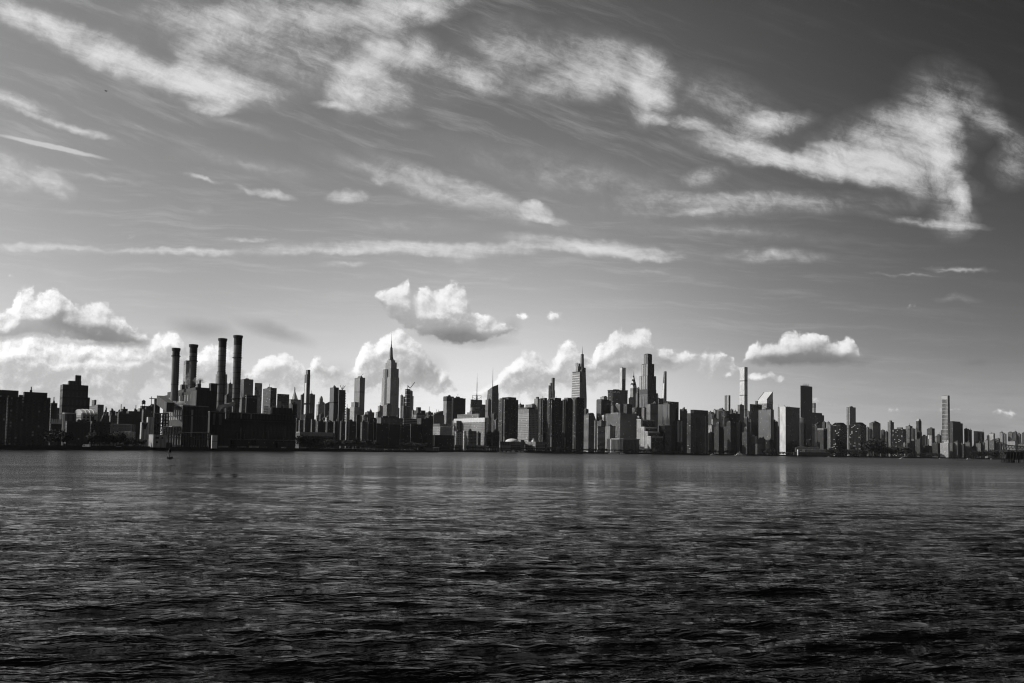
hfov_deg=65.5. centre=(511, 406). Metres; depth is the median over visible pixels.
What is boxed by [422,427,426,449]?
apartment tower
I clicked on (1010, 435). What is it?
apartment building
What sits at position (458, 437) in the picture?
laboratory building
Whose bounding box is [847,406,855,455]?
apartment tower
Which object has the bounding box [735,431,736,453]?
brick apartments
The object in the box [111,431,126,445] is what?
leafy tree
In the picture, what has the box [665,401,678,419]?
office tower
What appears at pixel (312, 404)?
apartment tower
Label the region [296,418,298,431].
apartment block
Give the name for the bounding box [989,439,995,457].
river house
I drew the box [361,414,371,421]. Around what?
apartment building
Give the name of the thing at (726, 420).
office tower
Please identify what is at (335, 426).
apartment block
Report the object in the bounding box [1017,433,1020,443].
apartment building
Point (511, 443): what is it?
school building
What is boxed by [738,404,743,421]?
office tower
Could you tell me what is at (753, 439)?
office building
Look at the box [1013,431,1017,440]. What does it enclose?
apartment building
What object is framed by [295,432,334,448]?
parking deck
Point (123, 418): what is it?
apartment building
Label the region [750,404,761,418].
office tower
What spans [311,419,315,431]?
apartment block
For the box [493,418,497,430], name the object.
apartment building
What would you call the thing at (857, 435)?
office tower
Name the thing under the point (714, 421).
apartment building
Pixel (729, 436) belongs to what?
brick apartments
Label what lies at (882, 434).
apartment building
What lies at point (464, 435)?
laboratory building
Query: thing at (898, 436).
apartment tower
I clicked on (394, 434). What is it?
apartment tower
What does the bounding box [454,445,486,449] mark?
pier shed
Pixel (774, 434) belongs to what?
office tower
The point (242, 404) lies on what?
office building
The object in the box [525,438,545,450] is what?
school building
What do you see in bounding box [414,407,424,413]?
office building
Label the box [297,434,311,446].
leafy tree
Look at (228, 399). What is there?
office building
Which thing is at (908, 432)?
apartment building
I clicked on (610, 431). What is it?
office building
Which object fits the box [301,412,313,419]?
office building
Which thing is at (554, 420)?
apartment tower
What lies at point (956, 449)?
river house
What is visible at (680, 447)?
office building
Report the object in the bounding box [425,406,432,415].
office building
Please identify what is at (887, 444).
row house
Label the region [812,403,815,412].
skyscraper
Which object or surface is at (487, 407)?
office tower
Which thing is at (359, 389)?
apartment tower
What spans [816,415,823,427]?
office tower
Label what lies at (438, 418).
office building
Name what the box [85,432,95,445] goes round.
leafy tree
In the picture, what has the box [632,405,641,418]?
office building
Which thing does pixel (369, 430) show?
apartment block
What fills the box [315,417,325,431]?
apartment block
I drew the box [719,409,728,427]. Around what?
office tower
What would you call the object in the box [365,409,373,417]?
apartment building
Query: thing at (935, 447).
river house
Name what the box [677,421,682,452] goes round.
apartment building
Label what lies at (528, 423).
hospital building
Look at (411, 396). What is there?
office tower
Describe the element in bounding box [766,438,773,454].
office building
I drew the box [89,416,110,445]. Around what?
apartment block
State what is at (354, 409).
apartment building
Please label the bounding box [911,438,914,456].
river house
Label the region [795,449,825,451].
conference building
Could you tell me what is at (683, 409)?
office tower
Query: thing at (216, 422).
switch house
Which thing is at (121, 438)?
leafy tree
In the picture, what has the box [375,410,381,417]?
office building
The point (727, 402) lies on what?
skyscraper
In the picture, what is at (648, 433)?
terraced apartments
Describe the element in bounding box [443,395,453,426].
office tower
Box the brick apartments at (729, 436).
[724,421,735,453]
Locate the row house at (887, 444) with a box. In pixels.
[882,440,888,455]
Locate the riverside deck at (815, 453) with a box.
[793,452,829,455]
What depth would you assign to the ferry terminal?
1854.19 m
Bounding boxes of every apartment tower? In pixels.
[59,375,89,429]
[215,371,226,396]
[300,393,303,419]
[303,370,309,413]
[309,391,314,416]
[329,385,338,421]
[337,385,345,448]
[354,374,364,423]
[376,423,388,448]
[388,424,399,448]
[400,425,409,449]
[410,424,421,449]
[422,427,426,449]
[498,397,517,441]
[534,397,538,409]
[538,398,546,450]
[546,398,562,450]
[562,398,572,451]
[572,397,583,451]
[646,403,657,431]
[658,402,674,452]
[687,410,707,453]
[778,407,779,426]
[827,421,829,449]
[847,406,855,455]
[866,427,868,455]
[869,421,880,455]
[888,420,893,456]
[892,427,905,456]
[916,419,921,431]
[949,421,962,443]
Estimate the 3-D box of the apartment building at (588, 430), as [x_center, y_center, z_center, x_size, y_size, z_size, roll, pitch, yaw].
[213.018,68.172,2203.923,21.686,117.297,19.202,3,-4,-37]
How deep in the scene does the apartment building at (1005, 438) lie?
3952.91 m
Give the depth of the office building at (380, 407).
3110.24 m
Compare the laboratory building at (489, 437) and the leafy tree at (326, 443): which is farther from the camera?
the laboratory building at (489, 437)
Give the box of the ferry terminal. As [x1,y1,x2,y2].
[486,446,498,450]
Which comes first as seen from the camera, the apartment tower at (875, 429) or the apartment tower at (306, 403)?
the apartment tower at (306, 403)
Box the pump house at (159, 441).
[148,435,171,447]
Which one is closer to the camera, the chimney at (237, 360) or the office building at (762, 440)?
the chimney at (237, 360)
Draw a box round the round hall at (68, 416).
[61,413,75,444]
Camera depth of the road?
1609.79 m
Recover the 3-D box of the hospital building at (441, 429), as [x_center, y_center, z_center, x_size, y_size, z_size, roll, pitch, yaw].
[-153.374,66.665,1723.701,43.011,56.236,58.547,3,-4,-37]
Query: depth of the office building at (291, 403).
2009.50 m
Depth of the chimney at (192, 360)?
1010.33 m
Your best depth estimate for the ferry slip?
1132.84 m
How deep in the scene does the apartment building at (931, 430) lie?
3260.24 m
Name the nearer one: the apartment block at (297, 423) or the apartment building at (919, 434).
the apartment block at (297, 423)
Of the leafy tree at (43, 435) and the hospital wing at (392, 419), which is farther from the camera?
the hospital wing at (392, 419)
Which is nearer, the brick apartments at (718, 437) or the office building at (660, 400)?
the brick apartments at (718, 437)
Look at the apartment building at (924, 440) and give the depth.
3204.09 m
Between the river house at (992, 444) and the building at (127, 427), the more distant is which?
the river house at (992, 444)
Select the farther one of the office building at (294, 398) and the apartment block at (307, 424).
the office building at (294, 398)
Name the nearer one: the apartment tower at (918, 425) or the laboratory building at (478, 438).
the laboratory building at (478, 438)
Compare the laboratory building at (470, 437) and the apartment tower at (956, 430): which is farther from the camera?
the apartment tower at (956, 430)
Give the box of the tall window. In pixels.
[251,426,252,441]
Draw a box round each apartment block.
[0,390,18,444]
[5,387,50,444]
[49,397,56,430]
[64,413,89,445]
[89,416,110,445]
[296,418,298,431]
[298,420,303,431]
[303,415,310,431]
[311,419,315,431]
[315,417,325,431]
[325,420,332,432]
[333,415,337,448]
[339,419,345,448]
[346,419,355,448]
[356,415,360,448]
[360,420,366,448]
[367,420,372,448]
[373,419,376,448]
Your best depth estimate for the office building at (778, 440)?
2900.03 m
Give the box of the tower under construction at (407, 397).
[405,389,409,418]
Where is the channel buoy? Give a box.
[166,449,172,458]
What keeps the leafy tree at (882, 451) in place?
on the ground
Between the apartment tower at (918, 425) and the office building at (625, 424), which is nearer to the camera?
the office building at (625, 424)
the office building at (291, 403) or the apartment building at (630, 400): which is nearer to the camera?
the office building at (291, 403)
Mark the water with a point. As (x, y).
(136, 566)
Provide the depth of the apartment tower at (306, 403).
2359.47 m
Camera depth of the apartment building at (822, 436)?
2826.46 m
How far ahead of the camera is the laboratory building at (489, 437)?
1893.40 m
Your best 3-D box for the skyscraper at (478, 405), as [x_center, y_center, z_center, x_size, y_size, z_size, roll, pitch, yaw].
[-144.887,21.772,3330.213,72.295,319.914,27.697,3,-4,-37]
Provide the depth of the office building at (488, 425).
2153.54 m
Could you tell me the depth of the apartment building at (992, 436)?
3455.88 m
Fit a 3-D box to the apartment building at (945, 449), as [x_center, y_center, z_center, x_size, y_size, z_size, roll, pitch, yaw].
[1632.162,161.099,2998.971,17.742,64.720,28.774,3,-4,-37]
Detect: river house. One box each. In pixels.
[906,438,911,456]
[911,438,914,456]
[915,438,921,456]
[922,444,931,456]
[932,441,939,456]
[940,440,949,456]
[950,441,953,457]
[953,440,958,457]
[959,442,965,457]
[965,441,971,457]
[976,442,982,457]
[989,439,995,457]
[996,442,1001,457]
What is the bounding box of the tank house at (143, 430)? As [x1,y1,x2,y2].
[140,422,147,445]
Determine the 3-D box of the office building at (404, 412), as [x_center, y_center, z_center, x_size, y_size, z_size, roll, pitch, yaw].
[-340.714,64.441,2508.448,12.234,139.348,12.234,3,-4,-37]
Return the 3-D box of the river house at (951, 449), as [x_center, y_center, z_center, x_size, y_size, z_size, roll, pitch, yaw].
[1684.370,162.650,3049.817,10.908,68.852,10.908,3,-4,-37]
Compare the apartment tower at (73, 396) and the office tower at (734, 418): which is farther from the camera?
the office tower at (734, 418)
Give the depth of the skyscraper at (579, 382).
3480.67 m
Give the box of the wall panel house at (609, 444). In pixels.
[607,439,611,451]
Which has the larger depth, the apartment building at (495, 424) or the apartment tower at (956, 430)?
the apartment tower at (956, 430)
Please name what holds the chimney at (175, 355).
on the ground
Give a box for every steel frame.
[118,431,134,445]
[153,413,168,440]
[162,426,179,446]
[175,432,211,447]
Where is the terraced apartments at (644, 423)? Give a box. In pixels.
[636,419,653,452]
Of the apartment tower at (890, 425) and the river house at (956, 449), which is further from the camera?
the apartment tower at (890, 425)
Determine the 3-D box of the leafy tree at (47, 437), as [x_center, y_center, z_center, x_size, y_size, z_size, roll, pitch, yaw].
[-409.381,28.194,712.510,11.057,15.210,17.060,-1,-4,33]
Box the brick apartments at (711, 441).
[708,429,713,453]
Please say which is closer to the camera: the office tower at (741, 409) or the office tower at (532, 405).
the office tower at (532, 405)
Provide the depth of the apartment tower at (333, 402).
1425.86 m
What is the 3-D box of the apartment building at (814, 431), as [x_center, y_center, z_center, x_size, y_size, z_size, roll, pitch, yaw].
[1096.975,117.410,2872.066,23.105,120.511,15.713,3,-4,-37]
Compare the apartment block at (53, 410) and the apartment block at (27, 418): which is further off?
the apartment block at (53, 410)
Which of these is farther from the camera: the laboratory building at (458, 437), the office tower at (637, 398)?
the office tower at (637, 398)
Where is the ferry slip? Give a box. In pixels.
[1001,452,1023,462]
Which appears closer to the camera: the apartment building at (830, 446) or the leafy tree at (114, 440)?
the leafy tree at (114, 440)
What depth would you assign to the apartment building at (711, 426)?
2646.28 m
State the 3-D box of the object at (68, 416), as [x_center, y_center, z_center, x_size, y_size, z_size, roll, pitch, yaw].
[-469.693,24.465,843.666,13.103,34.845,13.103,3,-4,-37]
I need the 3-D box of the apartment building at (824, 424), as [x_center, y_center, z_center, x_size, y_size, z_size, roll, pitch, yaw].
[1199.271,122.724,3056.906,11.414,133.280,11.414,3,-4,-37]
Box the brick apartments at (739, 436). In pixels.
[737,421,741,452]
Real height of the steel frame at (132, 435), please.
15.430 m
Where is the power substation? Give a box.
[611,438,639,452]
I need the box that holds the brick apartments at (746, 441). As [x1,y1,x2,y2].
[742,427,750,453]
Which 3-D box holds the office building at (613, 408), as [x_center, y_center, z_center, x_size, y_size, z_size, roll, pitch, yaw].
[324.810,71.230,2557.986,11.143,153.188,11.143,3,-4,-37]
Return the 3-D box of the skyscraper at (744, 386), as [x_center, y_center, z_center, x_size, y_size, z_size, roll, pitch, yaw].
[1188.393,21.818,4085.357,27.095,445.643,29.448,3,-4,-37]
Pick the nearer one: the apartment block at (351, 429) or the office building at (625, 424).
the apartment block at (351, 429)
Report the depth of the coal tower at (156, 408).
957.21 m
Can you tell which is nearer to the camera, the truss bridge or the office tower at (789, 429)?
the office tower at (789, 429)
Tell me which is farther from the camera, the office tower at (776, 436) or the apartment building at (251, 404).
the office tower at (776, 436)
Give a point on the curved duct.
(223, 406)
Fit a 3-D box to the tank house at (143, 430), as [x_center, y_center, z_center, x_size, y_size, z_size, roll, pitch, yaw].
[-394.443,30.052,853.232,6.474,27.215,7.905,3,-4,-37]
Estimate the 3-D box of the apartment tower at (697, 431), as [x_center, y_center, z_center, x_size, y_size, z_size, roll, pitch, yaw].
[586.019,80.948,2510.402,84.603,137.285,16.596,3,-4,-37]
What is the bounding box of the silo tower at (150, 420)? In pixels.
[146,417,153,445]
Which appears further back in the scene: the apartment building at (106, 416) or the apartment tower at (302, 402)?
the apartment tower at (302, 402)
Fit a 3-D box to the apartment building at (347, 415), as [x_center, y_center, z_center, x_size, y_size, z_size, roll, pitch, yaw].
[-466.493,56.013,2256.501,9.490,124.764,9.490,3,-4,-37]
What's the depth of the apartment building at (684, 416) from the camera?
2566.21 m
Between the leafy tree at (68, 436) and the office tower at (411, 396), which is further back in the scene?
the office tower at (411, 396)
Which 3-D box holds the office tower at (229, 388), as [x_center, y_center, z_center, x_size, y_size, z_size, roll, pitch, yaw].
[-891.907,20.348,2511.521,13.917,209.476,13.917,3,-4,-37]
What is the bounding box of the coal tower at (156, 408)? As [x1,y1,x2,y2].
[149,398,159,434]
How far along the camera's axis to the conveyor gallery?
887.97 m
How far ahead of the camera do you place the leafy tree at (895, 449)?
2729.68 m
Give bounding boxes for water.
[0,450,1023,682]
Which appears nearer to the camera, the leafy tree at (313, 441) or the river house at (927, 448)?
the leafy tree at (313, 441)
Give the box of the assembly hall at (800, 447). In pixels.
[795,446,819,448]
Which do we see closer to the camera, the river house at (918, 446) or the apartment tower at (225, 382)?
the apartment tower at (225, 382)
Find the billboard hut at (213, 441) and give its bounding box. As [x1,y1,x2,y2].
[211,435,217,447]
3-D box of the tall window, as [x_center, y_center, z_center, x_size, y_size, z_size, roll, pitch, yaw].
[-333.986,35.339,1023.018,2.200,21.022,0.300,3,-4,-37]
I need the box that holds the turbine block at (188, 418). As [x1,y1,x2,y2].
[161,405,208,446]
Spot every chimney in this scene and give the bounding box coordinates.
[170,348,180,405]
[188,344,197,387]
[217,338,226,411]
[231,335,242,411]
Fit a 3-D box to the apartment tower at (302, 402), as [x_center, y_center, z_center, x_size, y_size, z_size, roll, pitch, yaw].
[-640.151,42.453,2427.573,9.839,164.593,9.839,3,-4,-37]
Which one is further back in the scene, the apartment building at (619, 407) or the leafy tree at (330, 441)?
the apartment building at (619, 407)
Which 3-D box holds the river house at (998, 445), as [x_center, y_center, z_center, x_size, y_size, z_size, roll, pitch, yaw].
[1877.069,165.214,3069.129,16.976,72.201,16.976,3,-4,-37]
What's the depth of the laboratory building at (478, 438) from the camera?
1851.16 m
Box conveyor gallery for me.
[156,395,173,411]
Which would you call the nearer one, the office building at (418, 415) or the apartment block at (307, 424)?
the apartment block at (307, 424)
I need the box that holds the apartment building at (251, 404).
[245,395,257,412]
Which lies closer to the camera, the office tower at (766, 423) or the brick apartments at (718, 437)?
the brick apartments at (718, 437)
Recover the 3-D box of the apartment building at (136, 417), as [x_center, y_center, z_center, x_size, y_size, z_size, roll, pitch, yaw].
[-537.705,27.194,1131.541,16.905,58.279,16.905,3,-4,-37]
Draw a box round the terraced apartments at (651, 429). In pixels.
[640,427,656,452]
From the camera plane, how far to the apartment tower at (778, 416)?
3856.31 m
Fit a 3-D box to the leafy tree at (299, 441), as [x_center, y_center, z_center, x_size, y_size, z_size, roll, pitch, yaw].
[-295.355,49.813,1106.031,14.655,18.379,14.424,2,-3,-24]
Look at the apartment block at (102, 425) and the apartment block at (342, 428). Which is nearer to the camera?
the apartment block at (102, 425)
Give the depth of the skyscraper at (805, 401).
3028.64 m
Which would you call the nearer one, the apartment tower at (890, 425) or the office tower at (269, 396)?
the office tower at (269, 396)
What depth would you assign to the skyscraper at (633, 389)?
3115.34 m
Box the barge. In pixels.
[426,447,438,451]
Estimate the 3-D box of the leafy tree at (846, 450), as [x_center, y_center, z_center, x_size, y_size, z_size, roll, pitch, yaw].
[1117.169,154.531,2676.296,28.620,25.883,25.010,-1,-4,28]
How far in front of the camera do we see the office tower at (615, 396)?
3310.89 m
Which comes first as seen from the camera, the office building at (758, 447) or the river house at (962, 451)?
the office building at (758, 447)
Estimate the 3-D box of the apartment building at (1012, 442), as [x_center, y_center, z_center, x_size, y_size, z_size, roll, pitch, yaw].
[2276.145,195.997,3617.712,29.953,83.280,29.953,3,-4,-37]
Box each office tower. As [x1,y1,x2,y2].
[183,360,188,388]
[227,380,232,394]
[239,378,252,411]
[254,383,261,412]
[262,384,276,413]
[277,394,288,407]
[324,402,329,416]
[400,394,402,417]
[410,390,412,418]
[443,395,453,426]
[451,396,465,434]
[485,398,490,417]
[525,403,535,407]
[596,399,610,420]
[607,389,627,405]
[636,392,638,406]
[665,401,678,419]
[680,408,686,419]
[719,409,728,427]
[724,418,728,426]
[729,413,739,430]
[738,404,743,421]
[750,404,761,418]
[751,410,758,443]
[759,408,773,439]
[774,419,775,454]
[775,421,777,454]
[780,405,799,454]
[812,412,821,423]
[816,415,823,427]
[831,423,846,455]
[849,422,865,455]
[964,428,968,443]
[969,429,971,441]
[974,431,981,446]
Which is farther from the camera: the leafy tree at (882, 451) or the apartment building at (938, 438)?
the apartment building at (938, 438)
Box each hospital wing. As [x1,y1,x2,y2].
[376,413,402,448]
[403,418,416,424]
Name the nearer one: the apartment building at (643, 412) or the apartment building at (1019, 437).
the apartment building at (643, 412)
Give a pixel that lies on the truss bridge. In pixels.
(1007, 446)
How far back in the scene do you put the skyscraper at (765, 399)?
3425.11 m
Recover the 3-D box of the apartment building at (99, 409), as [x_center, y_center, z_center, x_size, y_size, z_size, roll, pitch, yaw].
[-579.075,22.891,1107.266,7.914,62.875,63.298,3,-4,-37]
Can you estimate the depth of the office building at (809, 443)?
2903.24 m
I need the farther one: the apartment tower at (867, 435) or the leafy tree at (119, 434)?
the apartment tower at (867, 435)
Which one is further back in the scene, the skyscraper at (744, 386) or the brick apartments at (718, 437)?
the skyscraper at (744, 386)
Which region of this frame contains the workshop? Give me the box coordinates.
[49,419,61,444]
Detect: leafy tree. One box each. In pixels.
[40,430,54,443]
[45,429,58,444]
[50,430,64,441]
[56,430,68,445]
[60,432,73,446]
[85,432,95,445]
[88,433,97,445]
[107,433,120,446]
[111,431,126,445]
[118,432,125,445]
[131,437,141,446]
[295,436,303,447]
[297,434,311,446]
[308,436,319,447]
[323,438,331,448]
[325,439,335,447]
[840,449,848,454]
[863,440,873,455]
[865,437,878,455]
[874,438,887,455]
[877,448,888,453]
[893,446,899,454]
[904,447,911,456]
[970,451,978,457]
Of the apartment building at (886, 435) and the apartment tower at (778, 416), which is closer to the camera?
the apartment building at (886, 435)
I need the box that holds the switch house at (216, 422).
[207,411,225,446]
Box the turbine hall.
[224,401,296,447]
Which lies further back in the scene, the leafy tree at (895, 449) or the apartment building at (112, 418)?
the leafy tree at (895, 449)
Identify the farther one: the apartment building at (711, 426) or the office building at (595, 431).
the apartment building at (711, 426)
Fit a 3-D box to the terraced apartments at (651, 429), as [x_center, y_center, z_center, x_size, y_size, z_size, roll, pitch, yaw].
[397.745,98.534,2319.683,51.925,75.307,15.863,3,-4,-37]
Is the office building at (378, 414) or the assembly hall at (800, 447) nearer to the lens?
the assembly hall at (800, 447)
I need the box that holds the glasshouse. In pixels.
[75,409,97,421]
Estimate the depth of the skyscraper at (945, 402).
3360.79 m
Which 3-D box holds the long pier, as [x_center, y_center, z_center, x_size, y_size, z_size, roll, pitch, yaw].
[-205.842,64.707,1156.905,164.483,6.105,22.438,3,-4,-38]
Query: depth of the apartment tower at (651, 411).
2513.22 m
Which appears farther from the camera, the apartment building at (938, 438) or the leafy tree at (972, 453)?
the apartment building at (938, 438)
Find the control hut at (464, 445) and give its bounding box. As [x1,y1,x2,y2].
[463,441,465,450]
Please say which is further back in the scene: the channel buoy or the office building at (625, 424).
the office building at (625, 424)
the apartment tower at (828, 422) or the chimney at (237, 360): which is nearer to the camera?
the chimney at (237, 360)
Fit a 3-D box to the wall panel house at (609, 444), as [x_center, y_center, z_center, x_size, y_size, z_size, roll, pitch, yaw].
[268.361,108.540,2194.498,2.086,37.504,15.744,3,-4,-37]
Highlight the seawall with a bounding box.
[0,445,1023,459]
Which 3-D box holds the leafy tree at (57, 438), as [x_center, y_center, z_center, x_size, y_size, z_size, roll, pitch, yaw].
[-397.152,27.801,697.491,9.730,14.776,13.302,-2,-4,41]
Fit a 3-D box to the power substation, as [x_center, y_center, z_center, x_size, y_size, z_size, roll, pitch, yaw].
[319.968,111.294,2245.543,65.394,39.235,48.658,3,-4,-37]
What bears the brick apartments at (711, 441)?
on the ground
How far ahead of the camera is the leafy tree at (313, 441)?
1089.50 m
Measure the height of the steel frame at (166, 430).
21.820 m
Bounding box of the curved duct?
[216,402,234,411]
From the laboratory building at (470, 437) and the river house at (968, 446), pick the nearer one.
the laboratory building at (470, 437)
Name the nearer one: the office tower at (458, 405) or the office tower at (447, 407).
the office tower at (458, 405)
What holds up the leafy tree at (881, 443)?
on the ground
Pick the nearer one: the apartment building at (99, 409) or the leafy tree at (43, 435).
the leafy tree at (43, 435)
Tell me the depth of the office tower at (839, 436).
2792.65 m
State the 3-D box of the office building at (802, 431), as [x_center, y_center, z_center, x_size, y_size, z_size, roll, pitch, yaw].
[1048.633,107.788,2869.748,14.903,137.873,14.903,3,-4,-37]
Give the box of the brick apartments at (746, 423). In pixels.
[742,417,750,431]
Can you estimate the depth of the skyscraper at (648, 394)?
2775.32 m
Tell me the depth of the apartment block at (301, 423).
1321.68 m
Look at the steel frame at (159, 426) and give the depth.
849.86 m
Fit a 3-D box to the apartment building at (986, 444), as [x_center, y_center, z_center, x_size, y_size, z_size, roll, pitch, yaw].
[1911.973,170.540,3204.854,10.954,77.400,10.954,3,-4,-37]
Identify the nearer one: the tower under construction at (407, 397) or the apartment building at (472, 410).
the apartment building at (472, 410)
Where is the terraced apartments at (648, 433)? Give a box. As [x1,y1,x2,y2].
[644,431,659,452]
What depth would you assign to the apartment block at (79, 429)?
780.92 m
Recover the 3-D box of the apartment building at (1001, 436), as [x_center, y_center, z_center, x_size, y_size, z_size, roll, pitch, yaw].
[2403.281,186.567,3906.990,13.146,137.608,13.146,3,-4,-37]
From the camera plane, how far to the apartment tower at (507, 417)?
2020.21 m
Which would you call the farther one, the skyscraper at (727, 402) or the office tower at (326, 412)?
the skyscraper at (727, 402)
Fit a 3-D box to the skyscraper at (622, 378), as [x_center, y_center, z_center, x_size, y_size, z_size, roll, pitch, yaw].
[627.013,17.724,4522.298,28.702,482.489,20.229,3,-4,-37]
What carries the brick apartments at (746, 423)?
on the ground
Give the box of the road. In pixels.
[336,444,679,452]
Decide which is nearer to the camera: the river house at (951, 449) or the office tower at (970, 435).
the river house at (951, 449)
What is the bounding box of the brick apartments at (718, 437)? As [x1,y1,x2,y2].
[714,422,722,453]
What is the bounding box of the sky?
[0,0,1023,449]
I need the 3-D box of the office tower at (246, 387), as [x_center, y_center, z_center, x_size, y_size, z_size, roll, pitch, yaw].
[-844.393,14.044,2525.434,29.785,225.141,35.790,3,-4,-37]
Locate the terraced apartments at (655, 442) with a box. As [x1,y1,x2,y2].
[647,436,662,452]
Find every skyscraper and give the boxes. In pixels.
[381,336,398,416]
[470,394,484,417]
[487,378,498,417]
[548,378,554,398]
[571,349,586,408]
[620,367,625,389]
[630,373,636,406]
[639,354,657,407]
[662,371,666,402]
[725,395,729,413]
[740,367,747,417]
[758,392,772,409]
[800,383,811,439]
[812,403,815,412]
[941,395,949,442]
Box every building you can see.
[90,400,103,420]
[102,408,108,421]
[109,413,116,443]
[110,424,134,445]
[116,404,130,442]
[126,408,141,445]
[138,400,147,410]
[142,404,153,421]
[163,380,216,433]
[224,394,231,418]
[240,395,245,412]
[289,387,300,419]
[289,402,296,420]
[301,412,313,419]
[316,396,324,415]
[345,408,349,437]
[350,402,358,420]
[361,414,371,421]
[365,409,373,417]
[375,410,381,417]
[378,402,382,415]
[383,403,391,415]
[401,405,406,417]
[413,411,425,418]
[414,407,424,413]
[417,417,432,447]
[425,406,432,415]
[432,409,443,423]
[433,424,454,434]
[434,435,453,449]
[454,414,486,444]
[454,429,462,444]
[456,421,460,430]
[463,431,465,440]
[466,429,476,444]
[470,407,474,413]
[476,431,480,444]
[486,416,491,431]
[486,431,493,445]
[491,412,496,431]
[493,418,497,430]
[493,429,498,445]
[499,439,524,450]
[518,407,538,441]
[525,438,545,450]
[584,410,593,451]
[594,419,596,451]
[596,419,605,451]
[597,426,604,451]
[605,412,636,438]
[605,424,614,451]
[611,405,615,412]
[615,403,623,412]
[624,404,631,413]
[628,397,633,406]
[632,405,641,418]
[642,407,645,419]
[658,395,663,403]
[659,423,670,452]
[675,419,682,452]
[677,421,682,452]
[678,440,682,452]
[682,411,686,452]
[708,411,712,424]
[708,424,713,432]
[711,418,718,426]
[751,435,756,453]
[753,440,762,453]
[758,437,765,454]
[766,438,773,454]
[778,427,779,454]
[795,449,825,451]
[800,417,805,446]
[806,439,811,446]
[812,422,819,446]
[817,428,826,448]
[822,421,826,427]
[829,423,831,455]
[881,429,884,439]
[885,431,887,442]
[906,428,910,438]
[911,428,914,438]
[917,431,921,439]
[922,435,926,445]
[927,427,934,443]
[929,434,932,445]
[937,434,940,442]
[985,439,988,457]
[989,433,994,439]
[1000,431,1003,448]
[1004,433,1006,448]
[1008,431,1012,440]
[1008,440,1017,449]
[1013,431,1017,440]
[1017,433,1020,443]
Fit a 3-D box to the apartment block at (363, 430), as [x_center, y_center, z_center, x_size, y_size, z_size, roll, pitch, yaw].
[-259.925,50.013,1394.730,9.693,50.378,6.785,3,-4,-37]
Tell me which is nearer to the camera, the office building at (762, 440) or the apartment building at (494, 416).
the apartment building at (494, 416)
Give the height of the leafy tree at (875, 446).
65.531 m
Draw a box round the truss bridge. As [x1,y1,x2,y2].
[995,439,1023,450]
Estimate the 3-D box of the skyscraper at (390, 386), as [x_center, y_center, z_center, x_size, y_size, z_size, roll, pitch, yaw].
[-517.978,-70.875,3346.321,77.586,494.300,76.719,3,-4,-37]
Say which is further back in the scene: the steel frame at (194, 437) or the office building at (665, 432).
the office building at (665, 432)
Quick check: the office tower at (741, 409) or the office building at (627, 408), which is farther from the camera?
the office tower at (741, 409)
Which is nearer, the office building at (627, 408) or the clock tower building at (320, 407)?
the clock tower building at (320, 407)
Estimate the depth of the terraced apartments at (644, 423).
2338.80 m
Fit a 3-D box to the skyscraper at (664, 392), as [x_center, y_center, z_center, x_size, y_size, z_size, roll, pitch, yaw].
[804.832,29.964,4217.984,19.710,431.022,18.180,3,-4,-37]
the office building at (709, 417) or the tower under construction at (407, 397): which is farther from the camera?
the office building at (709, 417)
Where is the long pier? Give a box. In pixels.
[320,448,414,451]
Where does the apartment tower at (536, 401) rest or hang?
on the ground
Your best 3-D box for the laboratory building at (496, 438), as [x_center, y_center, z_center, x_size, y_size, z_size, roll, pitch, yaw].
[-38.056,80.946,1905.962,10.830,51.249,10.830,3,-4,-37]

